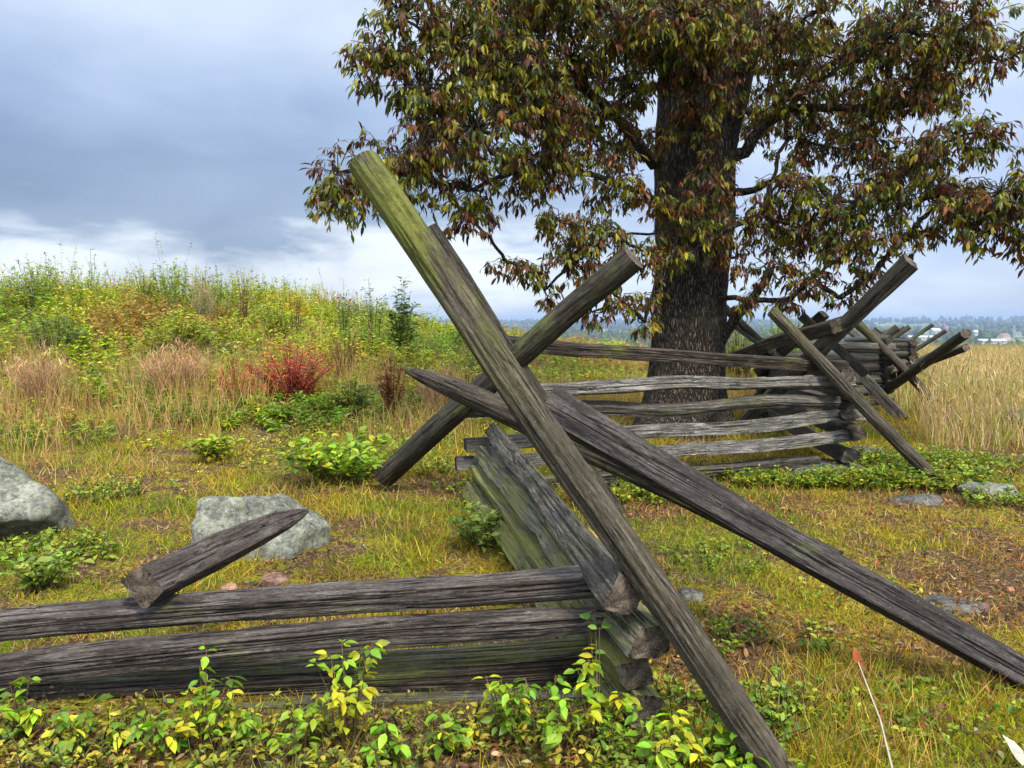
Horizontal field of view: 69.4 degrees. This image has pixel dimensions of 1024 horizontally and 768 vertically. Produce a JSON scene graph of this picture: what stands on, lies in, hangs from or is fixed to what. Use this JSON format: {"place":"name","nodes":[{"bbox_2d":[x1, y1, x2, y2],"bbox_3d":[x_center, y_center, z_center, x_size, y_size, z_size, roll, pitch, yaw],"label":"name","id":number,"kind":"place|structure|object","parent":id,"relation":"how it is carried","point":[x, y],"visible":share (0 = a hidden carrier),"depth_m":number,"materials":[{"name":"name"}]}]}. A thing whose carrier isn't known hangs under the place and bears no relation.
{"place":"outdoors","nodes":[
{"label":"outdoors","id":0,"kind":"place"},
{"bbox_2d":[0,283,822,490],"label":"straw grass","id":1,"kind":"structure","parent":0,"point":[167,413],"depth_m":9.53,"materials":[{"name":"plant"}]},
{"bbox_2d":[0,313,1023,767],"bbox_3d":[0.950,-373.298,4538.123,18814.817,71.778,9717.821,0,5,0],"label":"ground","id":2,"kind":"structure","parent":0,"point":[348,543],"depth_m":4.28,"materials":[{"name":"plant"}]},
{"bbox_2d":[0,676,48,739],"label":"vine","id":3,"kind":"object","parent":2,"relation":"on","point":[14,717],"visible":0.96,"depth_m":2.49,"materials":[{"name":"green plant"}]},
{"bbox_2d":[2,259,65,323],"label":"shrub","id":4,"kind":"object","parent":2,"relation":"on","point":[34,282],"visible":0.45,"depth_m":15.76,"materials":[{"name":"green plant"}]},
{"bbox_2d":[0,455,74,540],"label":"boulder","id":5,"kind":"object","parent":2,"relation":"on","point":[28,505],"visible":0.66,"depth_m":4.81,"materials":[{"name":"stone"}]},
{"bbox_2d":[0,341,78,406],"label":"dry tuft","id":6,"kind":"object","parent":2,"relation":"on","point":[23,378],"visible":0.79,"depth_m":9.55,"materials":[{"name":"beige plant"}]},
{"bbox_2d":[0,544,94,592],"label":"broad weed","id":7,"kind":"object","parent":2,"relation":"on","point":[36,571],"visible":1,"depth_m":3.88,"materials":[{"name":"green plant"}]},
{"bbox_2d":[22,313,90,359],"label":"green shrub","id":8,"kind":"object","parent":2,"relation":"on","point":[60,326],"visible":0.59,"depth_m":11.87,"materials":[{"name":"green plant"}]},
{"bbox_2d":[54,405,79,432],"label":"orange weed","id":9,"kind":"object","parent":2,"relation":"on","point":[69,418],"visible":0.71,"depth_m":8.24,"materials":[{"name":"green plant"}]},
{"bbox_2d":[39,694,113,753],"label":"vine","id":10,"kind":"object","parent":2,"relation":"on","point":[65,718],"visible":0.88,"depth_m":2.40,"materials":[{"name":"green plant"}]},
{"bbox_2d":[106,707,164,749],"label":"vine","id":11,"kind":"object","parent":2,"relation":"on","point":[123,732],"visible":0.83,"depth_m":2.46,"materials":[{"name":"green plant"}]},
{"bbox_2d":[131,269,157,320],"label":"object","id":12,"kind":"object","parent":2,"relation":"on","point":[149,289],"visible":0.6,"depth_m":16.32,"materials":[{"name":"green plant"}]},
{"bbox_2d":[124,699,202,761],"bbox_3d":[-1.116,1.134,2.393,0.196,0.164,0.197,0,5,0],"label":"vine","id":13,"kind":"object","parent":2,"relation":"on","point":[172,743],"visible":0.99,"depth_m":2.37,"materials":[{"name":"green plant"}]},
{"bbox_2d":[133,335,216,402],"bbox_3d":[-4.547,-0.184,9.958,1.199,0.957,1.133,0,5,0],"label":"dry tuft","id":14,"kind":"object","parent":2,"relation":"on","point":[174,372],"visible":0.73,"depth_m":9.89,"materials":[{"name":"beige plant"}]},
{"bbox_2d":[138,304,220,359],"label":"green shrub","id":15,"kind":"object","parent":2,"relation":"on","point":[187,332],"visible":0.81,"depth_m":12.46,"materials":[{"name":"green plant"}]},
{"bbox_2d":[186,269,225,330],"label":"dry tuft","id":16,"kind":"object","parent":2,"relation":"on","point":[209,309],"visible":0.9,"depth_m":15.35,"materials":[{"name":"beige plant"}]},
{"bbox_2d":[175,432,244,462],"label":"broad weed","id":17,"kind":"object","parent":2,"relation":"on","point":[224,444],"visible":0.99,"depth_m":7.06,"materials":[{"name":"green plant"}]},
{"bbox_2d":[178,646,246,750],"bbox_3d":[-1.005,1.042,2.458,0.261,0.335,0.257,0,5,0],"label":"vine","id":18,"kind":"object","parent":2,"relation":"on","point":[215,707],"visible":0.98,"depth_m":2.46,"materials":[{"name":"green plant"}]},
{"bbox_2d":[214,356,262,402],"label":"red shrub","id":19,"kind":"object","parent":2,"relation":"on","point":[234,375],"visible":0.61,"depth_m":9.78,"materials":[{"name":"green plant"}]},
{"bbox_2d":[219,706,262,746],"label":"vine","id":20,"kind":"object","parent":2,"relation":"on","point":[246,728],"visible":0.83,"depth_m":2.47,"materials":[{"name":"green plant"}]},
{"bbox_2d":[236,277,250,331],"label":"tall weed","id":21,"kind":"object","parent":2,"relation":"on","point":[243,310],"visible":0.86,"depth_m":14.93,"materials":[{"name":"green plant"}]},
{"bbox_2d":[191,493,330,560],"bbox_3d":[-1.581,1.014,4.613,0.870,0.666,0.668,0,5,0],"label":"boulder","id":22,"kind":"object","parent":2,"relation":"on","point":[310,530],"visible":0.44,"depth_m":4.49,"materials":[{"name":"stone"}]},
{"bbox_2d":[259,572,288,585],"bbox_3d":[-1.282,1.075,4.013,0.144,0.093,0.133,1,5,12],"label":"stone","id":23,"kind":"object","parent":2,"relation":"on","point":[275,578],"visible":0.62,"depth_m":3.97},
{"bbox_2d":[251,299,300,346],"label":"green shrub","id":24,"kind":"object","parent":2,"relation":"on","point":[279,316],"visible":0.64,"depth_m":14.15,"materials":[{"name":"green plant"}]},
{"bbox_2d":[243,336,340,406],"bbox_3d":[-3.086,-0.191,10.425,1.409,0.980,1.342,0,5,0],"label":"red shrub","id":25,"kind":"object","parent":2,"relation":"on","point":[296,379],"visible":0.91,"depth_m":10.31,"materials":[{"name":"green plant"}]},
{"bbox_2d":[260,694,325,755],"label":"vine","id":26,"kind":"object","parent":2,"relation":"on","point":[304,726],"visible":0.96,"depth_m":2.41,"materials":[{"name":"green plant"}]},
{"bbox_2d":[289,293,302,335],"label":"tall weed","id":27,"kind":"object","parent":2,"relation":"on","point":[300,320],"visible":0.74,"depth_m":13.94,"materials":[{"name":"green plant"}]},
{"bbox_2d":[266,425,410,484],"bbox_3d":[-1.440,0.625,6.390,1.214,0.438,1.137,0,5,0],"label":"broad weed","id":28,"kind":"object","parent":2,"relation":"on","point":[338,454],"visible":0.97,"depth_m":6.24,"materials":[{"name":"green plant"}]},
{"bbox_2d":[328,326,358,377],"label":"rust weed","id":29,"kind":"object","parent":2,"relation":"on","point":[350,349],"visible":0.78,"depth_m":12.14,"materials":[{"name":"brown plant"}]},
{"bbox_2d":[335,292,355,336],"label":"tall weed","id":30,"kind":"object","parent":2,"relation":"on","point":[343,319],"visible":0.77,"depth_m":14.93,"materials":[{"name":"green plant"}]},
{"bbox_2d":[306,639,389,747],"bbox_3d":[-0.554,1.034,2.459,0.284,0.342,0.292,0,5,0],"label":"vine","id":31,"kind":"object","parent":2,"relation":"on","point":[342,700],"visible":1,"depth_m":2.45,"materials":[{"name":"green plant"}]},
{"bbox_2d":[324,375,378,414],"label":"green shrub","id":32,"kind":"object","parent":2,"relation":"on","point":[349,396],"visible":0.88,"depth_m":9.74,"materials":[{"name":"green plant"}]},
{"bbox_2d":[128,685,593,710],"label":"fence rail","id":33,"kind":"object","parent":2,"relation":"on","point":[426,697],"visible":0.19,"depth_m":2.74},
{"bbox_2d":[0,656,598,699],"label":"fence rail","id":34,"kind":"object","parent":33,"relation":"on","point":[458,678],"visible":0.54,"depth_m":2.79,"materials":[{"name":"wood"}]},
{"bbox_2d":[25,636,598,684],"bbox_3d":[-1.456,1.140,2.864,3.693,0.088,0.107,-4,10,1],"label":"fence rail","id":35,"kind":"object","parent":34,"relation":"on","point":[500,653],"visible":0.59,"depth_m":2.82,"materials":[{"name":"wood"}]},
{"bbox_2d":[0,607,605,688],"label":"fence rail","id":36,"kind":"object","parent":35,"relation":"on","point":[178,651],"visible":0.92,"depth_m":2.67,"materials":[{"name":"wood"}]},
{"bbox_2d":[0,565,594,640],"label":"fence rail","id":37,"kind":"object","parent":36,"relation":"on","point":[336,598],"visible":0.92,"depth_m":2.71,"materials":[{"name":"wood"}]},
{"bbox_2d":[121,509,308,607],"bbox_3d":[-1.209,0.694,3.286,0.152,0.130,1.301,44,9,6],"label":"broken rail","id":38,"kind":"object","parent":37,"relation":"on","point":[149,583],"visible":1,"depth_m":2.93,"materials":[{"name":"wood"}]},
{"bbox_2d":[461,482,663,728],"bbox_3d":[0.059,0.957,4.093,0.151,0.149,3.298,17,1,-14],"label":"fence rail","id":39,"kind":"object","parent":33,"relation":"on","point":[650,699],"visible":0.4,"depth_m":3.35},
{"bbox_2d":[470,465,653,689],"bbox_3d":[0.066,0.836,4.143,0.152,0.126,3.360,-7,7,-11],"label":"fence rail","id":40,"kind":"object","parent":39,"relation":"on","point":[629,673],"visible":0.56,"depth_m":3.16,"materials":[{"name":"wood"}]},
{"bbox_2d":[474,445,669,658],"bbox_3d":[0.113,0.685,4.116,0.167,0.157,3.482,14,2,-12],"label":"fence rail","id":41,"kind":"object","parent":40,"relation":"on","point":[638,633],"visible":0.63,"depth_m":3.26,"materials":[{"name":"wood"}]},
{"bbox_2d":[485,422,640,614],"bbox_3d":[0.115,0.535,4.114,0.143,0.138,3.436,35,0,-10],"label":"fence rail","id":42,"kind":"object","parent":41,"relation":"on","point":[609,584],"visible":0.97,"depth_m":2.96,"materials":[{"name":"wood"}]},
{"bbox_2d":[359,278,387,356],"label":"tall weed","id":43,"kind":"object","parent":2,"relation":"on","point":[371,315],"visible":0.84,"depth_m":14.72,"materials":[{"name":"green plant"}]},
{"bbox_2d":[359,720,410,767],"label":"vine","id":44,"kind":"object","parent":2,"relation":"on","point":[382,739],"visible":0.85,"depth_m":2.32,"materials":[{"name":"green plant"}]},
{"bbox_2d":[374,349,406,419],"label":"rust weed","id":45,"kind":"object","parent":2,"relation":"on","point":[387,393],"visible":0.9,"depth_m":9.41,"materials":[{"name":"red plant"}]},
{"bbox_2d":[383,276,421,360],"bbox_3d":[-2.162,-1.251,14.462,0.843,1.686,0.687,0,5,0],"label":"sapling","id":46,"kind":"object","parent":2,"relation":"on","point":[403,328],"visible":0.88,"depth_m":14.41,"materials":[{"name":"green plant"}]},
{"bbox_2d":[0,233,808,499],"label":"meadow brush","id":47,"kind":"object","parent":2,"relation":"on","point":[106,297],"visible":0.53,"depth_m":13.73,"materials":[{"name":"green plant"}]},
{"bbox_2d":[410,363,462,415],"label":"dry tuft","id":48,"kind":"object","parent":2,"relation":"on","point":[429,394],"visible":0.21,"depth_m":9.77,"materials":[{"name":"beige plant"}]},
{"bbox_2d":[424,709,473,761],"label":"vine","id":49,"kind":"object","parent":2,"relation":"on","point":[450,738],"visible":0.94,"depth_m":2.38,"materials":[{"name":"green plant"}]},
{"bbox_2d":[446,501,501,552],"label":"broad weed","id":50,"kind":"object","parent":2,"relation":"on","point":[476,531],"visible":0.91,"depth_m":4.54,"materials":[{"name":"green plant"}]},
{"bbox_2d":[470,674,537,744],"bbox_3d":[-0.016,1.085,2.482,0.204,0.218,0.209,-2,5,-23],"label":"vine","id":51,"kind":"object","parent":2,"relation":"on","point":[503,705],"visible":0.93,"depth_m":2.46,"materials":[{"name":"green plant"}]},
{"bbox_2d":[375,248,642,485],"bbox_3d":[-0.125,-0.046,5.510,2.714,0.201,0.209,-41,-15,25],"label":"fence stake","id":52,"kind":"object","parent":2,"relation":"on","point":[598,286],"visible":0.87,"depth_m":5.26,"materials":[{"name":"wood"}]},
{"bbox_2d":[404,366,843,554],"bbox_3d":[0.362,0.326,3.655,2.479,0.167,0.148,23,33,30],"label":"fence rail","id":53,"kind":"object","parent":52,"relation":"on","point":[482,401],"visible":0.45,"depth_m":3.89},
{"bbox_2d":[0,397,1023,767],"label":"weeds","id":54,"kind":"object","parent":2,"relation":"on","point":[892,471],"visible":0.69,"depth_m":2.66,"materials":[{"name":"green plant"}]},
{"bbox_2d":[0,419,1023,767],"bbox_3d":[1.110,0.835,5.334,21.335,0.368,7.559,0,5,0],"label":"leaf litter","id":55,"kind":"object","parent":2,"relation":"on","point":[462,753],"visible":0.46,"depth_m":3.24,"materials":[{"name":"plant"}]},
{"bbox_2d":[428,223,626,512],"bbox_3d":[0.095,-0.042,5.447,0.167,2.604,0.201,-33,1,-4],"label":"fence stake","id":56,"kind":"object","parent":2,"relation":"on","point":[452,255],"visible":0.32,"depth_m":5.37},
{"bbox_2d":[501,675,602,767],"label":"vine","id":57,"kind":"object","parent":2,"relation":"on","point":[550,727],"visible":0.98,"depth_m":2.37,"materials":[{"name":"green plant"}]},
{"bbox_2d":[349,150,794,767],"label":"fence stake","id":58,"kind":"object","parent":2,"relation":"on","point":[633,558],"visible":1,"depth_m":2.51,"materials":[{"name":"wood"}]},
{"bbox_2d":[580,609,611,729],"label":"vine","id":59,"kind":"object","parent":2,"relation":"on","point":[593,626],"visible":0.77,"depth_m":2.51,"materials":[{"name":"green plant"}]},
{"bbox_2d":[563,644,640,744],"bbox_3d":[0.296,1.031,2.430,0.253,0.327,0.162,0,5,0],"label":"vine","id":60,"kind":"object","parent":2,"relation":"on","point":[589,686],"visible":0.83,"depth_m":2.42,"materials":[{"name":"green plant"}]},
{"bbox_2d":[473,455,820,488],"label":"fence rail","id":61,"kind":"object","parent":2,"relation":"on","point":[792,462],"visible":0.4,"depth_m":6.55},
{"bbox_2d":[454,429,863,470],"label":"fence rail","id":62,"kind":"object","parent":61,"relation":"on","point":[463,463],"visible":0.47,"depth_m":6.50,"materials":[{"name":"grey wood"}]},
{"bbox_2d":[622,705,690,767],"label":"vine","id":63,"kind":"object","parent":2,"relation":"on","point":[644,745],"visible":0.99,"depth_m":2.19,"materials":[{"name":"green plant"}]},
{"bbox_2d":[299,0,1023,439],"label":"hickory tree","id":64,"kind":"object","parent":2,"relation":"on","point":[703,58],"visible":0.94,"depth_m":7.89,"materials":[{"name":"green plant"}]},
{"bbox_2d":[678,587,704,603],"bbox_3d":[0.913,1.102,3.804,0.133,0.096,0.164,-1,5,-11],"label":"stone","id":65,"kind":"object","parent":2,"relation":"on","point":[691,594],"visible":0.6,"depth_m":3.77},
{"bbox_2d":[658,697,739,767],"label":"vine","id":66,"kind":"object","parent":2,"relation":"on","point":[696,745],"visible":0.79,"depth_m":2.29,"materials":[{"name":"green plant"}]},
{"bbox_2d":[428,314,1023,352],"bbox_3d":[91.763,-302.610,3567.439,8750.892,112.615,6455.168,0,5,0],"label":"woods","id":67,"kind":"object","parent":2,"relation":"on","point":[987,323],"visible":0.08,"depth_m":2739.44,"materials":[{"name":"green plant"}]},
{"bbox_2d":[725,320,755,394],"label":"bright bush","id":68,"kind":"object","parent":2,"relation":"on","point":[737,346],"visible":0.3,"depth_m":13.40,"materials":[{"name":"green plant"}]},
{"bbox_2d":[711,746,770,767],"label":"vine","id":69,"kind":"object","parent":2,"relation":"on","point":[747,761],"visible":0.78,"depth_m":2.21,"materials":[{"name":"green plant"}]},
{"bbox_2d":[735,326,772,353],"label":"fence stake","id":70,"kind":"object","parent":2,"relation":"on","point":[745,334],"visible":0.61,"depth_m":10.05,"materials":[{"name":"grey wood"}]},
{"bbox_2d":[753,305,803,351],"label":"bright bush","id":71,"kind":"object","parent":2,"relation":"on","point":[778,332],"visible":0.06,"depth_m":14.96,"materials":[{"name":"green plant"}]},
{"bbox_2d":[545,385,1023,689],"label":"fence plank","id":72,"kind":"object","parent":2,"relation":"on","point":[585,425],"visible":0.97,"depth_m":2.90,"materials":[{"name":"wood"}]},
{"bbox_2d":[783,459,863,475],"bbox_3d":[2.856,0.805,6.861,0.893,0.183,0.464,0,5,-6],"label":"stone","id":73,"kind":"object","parent":2,"relation":"on","point":[830,461],"visible":0.25,"depth_m":6.79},
{"bbox_2d":[762,411,859,462],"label":"fence rail","id":74,"kind":"object","parent":73,"relation":"on","point":[841,453],"visible":0.48,"depth_m":7.08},
{"bbox_2d":[769,408,866,441],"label":"fence rail","id":75,"kind":"object","parent":74,"relation":"on","point":[857,432],"visible":0.37,"depth_m":7.06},
{"bbox_2d":[463,409,867,452],"bbox_3d":[1.470,0.382,6.410,3.834,0.176,0.174,-3,11,-15],"label":"fence rail","id":76,"kind":"object","parent":75,"relation":"on","point":[519,440],"visible":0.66,"depth_m":6.49,"materials":[{"name":"grey wood"}]},
{"bbox_2d":[766,389,859,421],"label":"fence rail","id":77,"kind":"object","parent":76,"relation":"on","point":[848,413],"visible":0.23,"depth_m":6.70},
{"bbox_2d":[467,394,855,417],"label":"fence rail","id":78,"kind":"object","parent":77,"relation":"on","point":[637,409],"visible":0.59,"depth_m":6.45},
{"bbox_2d":[765,370,863,400],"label":"fence rail","id":79,"kind":"object","parent":77,"relation":"on","point":[829,392],"visible":0.31,"depth_m":7.30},
{"bbox_2d":[495,375,855,395],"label":"fence rail","id":80,"kind":"object","parent":79,"relation":"on","point":[623,386],"visible":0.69,"depth_m":6.32,"materials":[{"name":"grey wood"}]},
{"bbox_2d":[771,355,853,381],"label":"fence rail","id":81,"kind":"object","parent":80,"relation":"on","point":[848,374],"visible":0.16,"depth_m":6.64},
{"bbox_2d":[508,335,848,371],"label":"fence rail","id":82,"kind":"object","parent":81,"relation":"on","point":[584,350],"visible":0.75,"depth_m":6.30,"materials":[{"name":"wood"}]},
{"bbox_2d":[754,385,894,396],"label":"fence rail","id":83,"kind":"object","parent":75,"relation":"on","point":[863,389],"visible":0.12,"depth_m":11.03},
{"bbox_2d":[755,375,894,391],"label":"fence rail","id":84,"kind":"object","parent":83,"relation":"on","point":[878,379],"visible":0.21,"depth_m":12.14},
{"bbox_2d":[890,344,969,378],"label":"fence stake","id":85,"kind":"object","parent":84,"relation":"on","point":[955,351],"visible":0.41,"depth_m":11.04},
{"bbox_2d":[761,398,893,416],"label":"fence rail","id":86,"kind":"object","parent":2,"relation":"on","point":[872,401],"visible":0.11,"depth_m":12.05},
{"bbox_2d":[738,253,917,420],"bbox_3d":[2.829,-0.297,6.848,0.162,2.244,0.165,41,40,9],"label":"fence stake","id":87,"kind":"object","parent":2,"relation":"on","point":[902,269],"visible":0.59,"depth_m":6.43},
{"bbox_2d":[729,316,843,354],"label":"rider rail","id":88,"kind":"object","parent":87,"relation":"on","point":[819,330],"visible":0.62,"depth_m":7.35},
{"bbox_2d":[798,314,869,376],"bbox_3d":[4.036,-0.502,9.292,0.138,0.134,1.097,-5,47,-43],"label":"fence stake","id":89,"kind":"object","parent":2,"relation":"on","point":[857,366],"visible":0.67,"depth_m":9.12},
{"bbox_2d":[767,307,941,481],"bbox_3d":[3.008,0.076,6.582,0.121,2.028,0.126,-48,-22,28],"label":"fence stake","id":90,"kind":"object","parent":2,"relation":"on","point":[891,435],"visible":0.94,"depth_m":6.53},
{"bbox_2d":[853,648,893,767],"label":"dead stalk","id":91,"kind":"object","parent":2,"relation":"on","point":[857,657],"visible":1,"depth_m":2.37,"materials":[{"name":"beige plant"}]},
{"bbox_2d":[848,366,908,422],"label":"fence stake","id":92,"kind":"object","parent":2,"relation":"on","point":[884,400],"visible":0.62,"depth_m":10.83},
{"bbox_2d":[856,321,943,406],"bbox_3d":[6.297,-0.297,12.016,0.154,1.953,0.151,-6,-35,-53],"label":"fence stake","id":93,"kind":"object","parent":2,"relation":"on","point":[885,350],"visible":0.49,"depth_m":12.05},
{"bbox_2d":[887,494,942,505],"bbox_3d":[3.142,0.957,5.753,0.469,0.171,0.280,0,5,-6],"label":"stone","id":94,"kind":"object","parent":2,"relation":"on","point":[920,498],"visible":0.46,"depth_m":5.72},
{"bbox_2d":[868,329,971,397],"bbox_3d":[6.224,-0.071,11.835,0.163,0.160,3.544,-22,-19,-9],"label":"fence stake","id":95,"kind":"object","parent":2,"relation":"on","point":[944,348],"visible":0.63,"depth_m":10.97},
{"bbox_2d":[915,329,946,350],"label":"fence stake","id":96,"kind":"object","parent":2,"relation":"on","point":[933,338],"visible":0.4,"depth_m":22.97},
{"bbox_2d":[923,594,990,613],"bbox_3d":[2.215,1.129,3.676,0.341,0.103,0.227,1,5,17],"label":"stone","id":97,"kind":"object","parent":2,"relation":"on","point":[940,598],"visible":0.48,"depth_m":3.66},
{"bbox_2d":[956,481,1018,499],"bbox_3d":[3.819,0.886,5.929,0.446,0.176,0.302,1,5,10],"label":"stone","id":98,"kind":"object","parent":2,"relation":"on","point":[994,487],"visible":0.55,"depth_m":5.89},
{"bbox_2d":[1003,735,1023,764],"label":"dead leaf","id":99,"kind":"object","parent":2,"relation":"on","point":[1016,750],"visible":1,"depth_m":2.35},
{"bbox_2d":[0,0,1023,320],"label":"sky","id":100,"kind":"structure","parent":0,"point":[194,123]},
{"bbox_2d":[811,341,1023,451],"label":"golden grass","id":101,"kind":"structure","parent":0,"point":[974,381],"depth_m":10.80,"materials":[{"name":"plant"}]},
{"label":"fence rail","id":102,"kind":"object","parent":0,"visible":0},
{"bbox_2d":[854,375,887,392],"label":"fence rail","id":103,"kind":"object","parent":102,"relation":"on","point":[883,385],"visible":0.19,"depth_m":12.26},
{"bbox_2d":[868,372,890,379],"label":"fence rail","id":104,"kind":"object","parent":103,"relation":"on","point":[886,375],"visible":0.23,"depth_m":12.20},
{"bbox_2d":[754,363,894,376],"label":"fence rail","id":105,"kind":"object","parent":104,"relation":"on","point":[871,367],"visible":0.35,"depth_m":11.99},
{"bbox_2d":[776,311,828,356],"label":"fence stake","id":106,"kind":"object","parent":105,"relation":"attached to","point":[817,317],"visible":0.37,"depth_m":9.72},
{"bbox_2d":[756,352,886,361],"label":"fence rail","id":107,"kind":"object","parent":105,"relation":"on","point":[870,357],"visible":0.34,"depth_m":11.71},
{"bbox_2d":[762,338,896,350],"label":"fence rail","id":108,"kind":"object","parent":107,"relation":"on","point":[858,346],"visible":0.38,"depth_m":11.73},
{"bbox_2d":[727,305,784,370],"bbox_3d":[3.366,-0.573,10.037,1.456,0.115,0.126,49,24,17],"label":"fence stake","id":109,"kind":"object","parent":108,"relation":"attached to","point":[746,328],"visible":0.29,"depth_m":10.05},
{"bbox_2d":[847,348,892,352],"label":"fence rail","id":110,"kind":"object","parent":107,"relation":"on","point":[861,351],"visible":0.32,"depth_m":13.79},
{"bbox_2d":[844,335,893,344],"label":"fence rail","id":111,"kind":"object","parent":110,"relation":"on","point":[887,339],"visible":0.54,"depth_m":13.49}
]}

